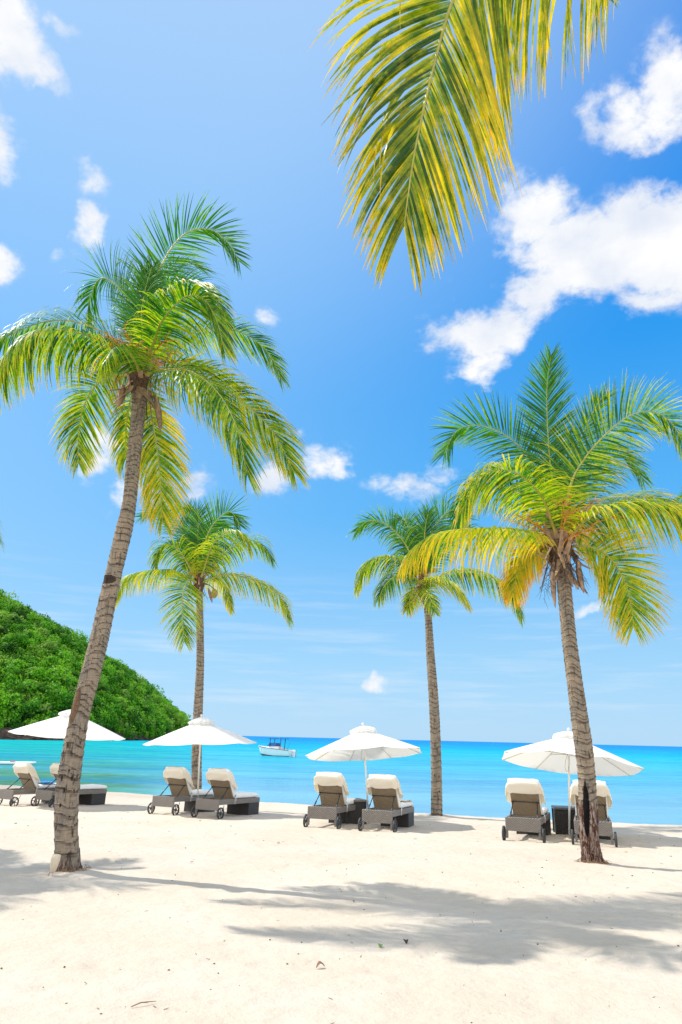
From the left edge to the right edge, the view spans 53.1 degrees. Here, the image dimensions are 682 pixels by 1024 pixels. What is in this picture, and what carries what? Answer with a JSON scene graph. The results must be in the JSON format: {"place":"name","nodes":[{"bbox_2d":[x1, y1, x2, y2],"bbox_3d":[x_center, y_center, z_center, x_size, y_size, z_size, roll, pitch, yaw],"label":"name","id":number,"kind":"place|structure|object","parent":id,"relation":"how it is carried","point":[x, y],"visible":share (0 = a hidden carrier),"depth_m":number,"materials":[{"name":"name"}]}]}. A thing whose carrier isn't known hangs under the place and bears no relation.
{"place":"outdoors","nodes":[
{"label":"outdoors","id":0,"kind":"place"},
{"bbox_2d":[0,639,164,731],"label":"hill","id":1,"kind":"structure","parent":0,"point":[112,730],"depth_m":207.97,"materials":[{"name":"green plant"}]},
{"bbox_2d":[0,588,190,738],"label":"forest","id":2,"kind":"object","parent":1,"relation":"on","point":[42,657],"visible":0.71,"depth_m":244.06,"materials":[{"name":"green plant"}]},
{"bbox_2d":[0,726,167,739],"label":"rocky shore","id":3,"kind":"structure","parent":0,"point":[5,734],"depth_m":191.86,"materials":[{"name":"stone"}]},
{"bbox_2d":[0,785,681,1023],"bbox_3d":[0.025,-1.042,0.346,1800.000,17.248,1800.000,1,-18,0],"label":"sand","id":4,"kind":"structure","parent":0,"point":[94,930],"depth_m":6.70,"materials":[{"name":"beige sand"}]},
{"bbox_2d":[0,762,55,805],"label":"sun lounger","id":5,"kind":"object","parent":4,"relation":"on","point":[26,773],"visible":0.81,"depth_m":20.73,"materials":[{"name":"grey wicker"}]},
{"bbox_2d":[37,781,55,782],"bbox_3d":[-9.249,8.470,21.390,0.640,0.048,0.620,-10,-22,31],"label":"towel","id":6,"kind":"object","parent":5,"relation":"on","point":[46,782],"visible":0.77,"depth_m":21.33,"materials":[{"name":"blue fabric"}]},
{"bbox_2d":[48,854,60,875],"bbox_3d":[-3.694,4.599,8.772,0.117,0.360,0.121,-8,-20,26],"label":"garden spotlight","id":7,"kind":"object","parent":4,"relation":"on","point":[55,861],"visible":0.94,"depth_m":8.76,"materials":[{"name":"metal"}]},
{"bbox_2d":[8,709,124,740],"bbox_3d":[-8.557,7.591,21.169,3.223,3.000,3.220,19,-25,-42],"label":"parasol","id":8,"kind":"object","parent":4,"relation":"on","point":[55,727],"visible":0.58,"depth_m":20.66,"materials":[{"name":"fabric"}]},
{"bbox_2d":[31,763,106,806],"bbox_3d":[-8.270,8.434,21.012,0.866,1.312,2.167,-9,-22,29],"label":"sun lounger","id":9,"kind":"object","parent":4,"relation":"on","point":[92,794],"visible":0.55,"depth_m":21.08,"materials":[{"name":"wicker"}]},
{"bbox_2d":[55,864,91,872],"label":"dry roots","id":10,"kind":"object","parent":4,"relation":"on","point":[83,869],"visible":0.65,"depth_m":9.02,"materials":[{"name":"plant"}]},
{"bbox_2d":[0,190,311,870],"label":"coconut palm","id":11,"kind":"object","parent":4,"relation":"on","point":[139,357],"visible":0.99,"depth_m":11.23,"materials":[{"name":"green plant"}]},
{"bbox_2d":[147,766,214,814],"bbox_3d":[-4.413,7.938,19.378,0.866,1.310,2.167,-7,-22,23],"label":"sun lounger","id":12,"kind":"object","parent":4,"relation":"on","point":[178,780],"visible":0.94,"depth_m":19.00,"materials":[{"name":"wicker"}]},
{"bbox_2d":[143,714,256,797],"bbox_3d":[-4.093,7.267,19.570,3.015,2.809,3.016,11,-21,-26],"label":"parasol","id":13,"kind":"object","parent":4,"relation":"on","point":[200,730],"visible":0.99,"depth_m":19.13,"materials":[{"name":"fabric"}]},
{"bbox_2d":[115,490,293,789],"bbox_3d":[-4.868,4.104,22.971,5.649,10.991,4.475,12,-21,-30],"label":"coconut palm","id":14,"kind":"object","parent":4,"relation":"on","point":[202,550],"visible":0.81,"depth_m":23.40,"materials":[{"name":"green plant"}]},
{"bbox_2d":[191,768,259,818],"bbox_3d":[-3.068,7.715,18.671,0.866,1.310,2.167,-7,-22,24],"label":"sun lounger","id":15,"kind":"object","parent":4,"relation":"on","point":[222,783],"visible":0.98,"depth_m":18.34,"materials":[{"name":"wicker"}]},
{"bbox_2d":[303,772,355,828],"bbox_3d":[-0.123,7.105,16.811,0.866,1.311,2.167,-5,-21,18],"label":"sun lounger","id":16,"kind":"object","parent":4,"relation":"on","point":[331,789],"visible":0.95,"depth_m":16.41,"materials":[{"name":"wicker"}]},
{"bbox_2d":[345,798,366,823],"bbox_3d":[0.310,7.585,17.242,0.529,0.612,0.529,8,-19,-19],"label":"side table","id":17,"kind":"object","parent":4,"relation":"on","point":[353,816],"visible":0.42,"depth_m":17.04,"materials":[{"name":"grey wicker"}]},
{"bbox_2d":[305,723,421,822],"bbox_3d":[0.616,6.944,17.852,2.957,2.732,2.933,14,-22,-34],"label":"parasol","id":18,"kind":"object","parent":4,"relation":"on","point":[362,743],"visible":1,"depth_m":18.00,"materials":[{"name":"fabric"}]},
{"bbox_2d":[358,774,413,831],"bbox_3d":[1.153,6.991,16.372,0.866,1.311,2.167,-5,-21,19],"label":"sun lounger","id":19,"kind":"object","parent":4,"relation":"on","point":[391,809],"visible":0.99,"depth_m":16.00,"materials":[{"name":"wicker"}]},
{"bbox_2d":[347,491,525,815],"bbox_3d":[2.901,3.876,21.135,5.699,10.510,4.247,1,-18,0],"label":"coconut palm","id":20,"kind":"object","parent":4,"relation":"on","point":[420,588],"visible":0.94,"depth_m":21.37,"materials":[{"name":"green plant"}]},
{"bbox_2d":[502,778,550,842],"bbox_3d":[4.145,6.586,15.101,0.866,1.310,2.167,-6,-21,21],"label":"sun lounger","id":21,"kind":"object","parent":4,"relation":"on","point":[530,815],"visible":0.98,"depth_m":14.71,"materials":[{"name":"fabric"}]},
{"bbox_2d":[396,342,681,863],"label":"coconut palm","id":22,"kind":"object","parent":4,"relation":"on","point":[555,491],"visible":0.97,"depth_m":12.50,"materials":[{"name":"green plant"}]},
{"bbox_2d":[551,805,575,834],"bbox_3d":[5.238,7.218,15.929,0.540,0.625,0.540,-2,-19,9],"label":"side table","id":23,"kind":"object","parent":4,"relation":"on","point":[560,818],"visible":0.62,"depth_m":15.74,"materials":[{"name":"wicker"}]},
{"bbox_2d":[502,728,643,835],"bbox_3d":[5.334,6.452,15.817,2.979,2.769,3.015,14,-22,-33],"label":"parasol","id":24,"kind":"object","parent":4,"relation":"on","point":[556,753],"visible":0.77,"depth_m":16.30,"materials":[{"name":"fabric"}]},
{"bbox_2d":[576,858,608,863],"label":"dry roots","id":25,"kind":"object","parent":4,"relation":"on","point":[606,862],"visible":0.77,"depth_m":10.96,"materials":[{"name":"beige plant"}]},
{"bbox_2d":[570,780,617,846],"bbox_3d":[5.356,6.418,14.574,0.866,1.311,2.167,-5,-21,18],"label":"sun lounger","id":26,"kind":"object","parent":4,"relation":"on","point":[604,801],"visible":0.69,"depth_m":14.12,"materials":[{"name":"fabric"}]},
{"bbox_2d":[674,486,681,504],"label":"coconut palm","id":27,"kind":"object","parent":4,"relation":"on","point":[677,498],"visible":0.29,"depth_m":18.08,"materials":[{"name":"green plant"}]},
{"bbox_2d":[0,736,681,824],"bbox_3d":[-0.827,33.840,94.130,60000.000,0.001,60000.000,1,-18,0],"label":"sea","id":28,"kind":"structure","parent":0,"point":[476,776],"depth_m":53.38,"materials":[{"name":"blue liquid"}]},
{"bbox_2d":[0,761,35,763],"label":"paddleboard","id":29,"kind":"object","parent":28,"relation":"on","point":[7,762],"visible":0.84,"depth_m":51.97,"materials":[{"name":"white plastic"}]},
{"bbox_2d":[258,734,296,756],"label":"motorboat","id":30,"kind":"object","parent":28,"relation":"on","point":[273,749],"visible":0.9,"depth_m":92.49,"materials":[{"name":"white plastic"}]},
{"bbox_2d":[0,0,681,746],"label":"sky","id":31,"kind":"structure","parent":0,"point":[109,109],"materials":[{"name":"blue"}]},
{"bbox_2d":[307,0,620,296],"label":"coconut palm","id":32,"kind":"object","parent":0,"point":[411,203],"visible":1,"depth_m":3.50,"materials":[{"name":"green plant"}]}
]}

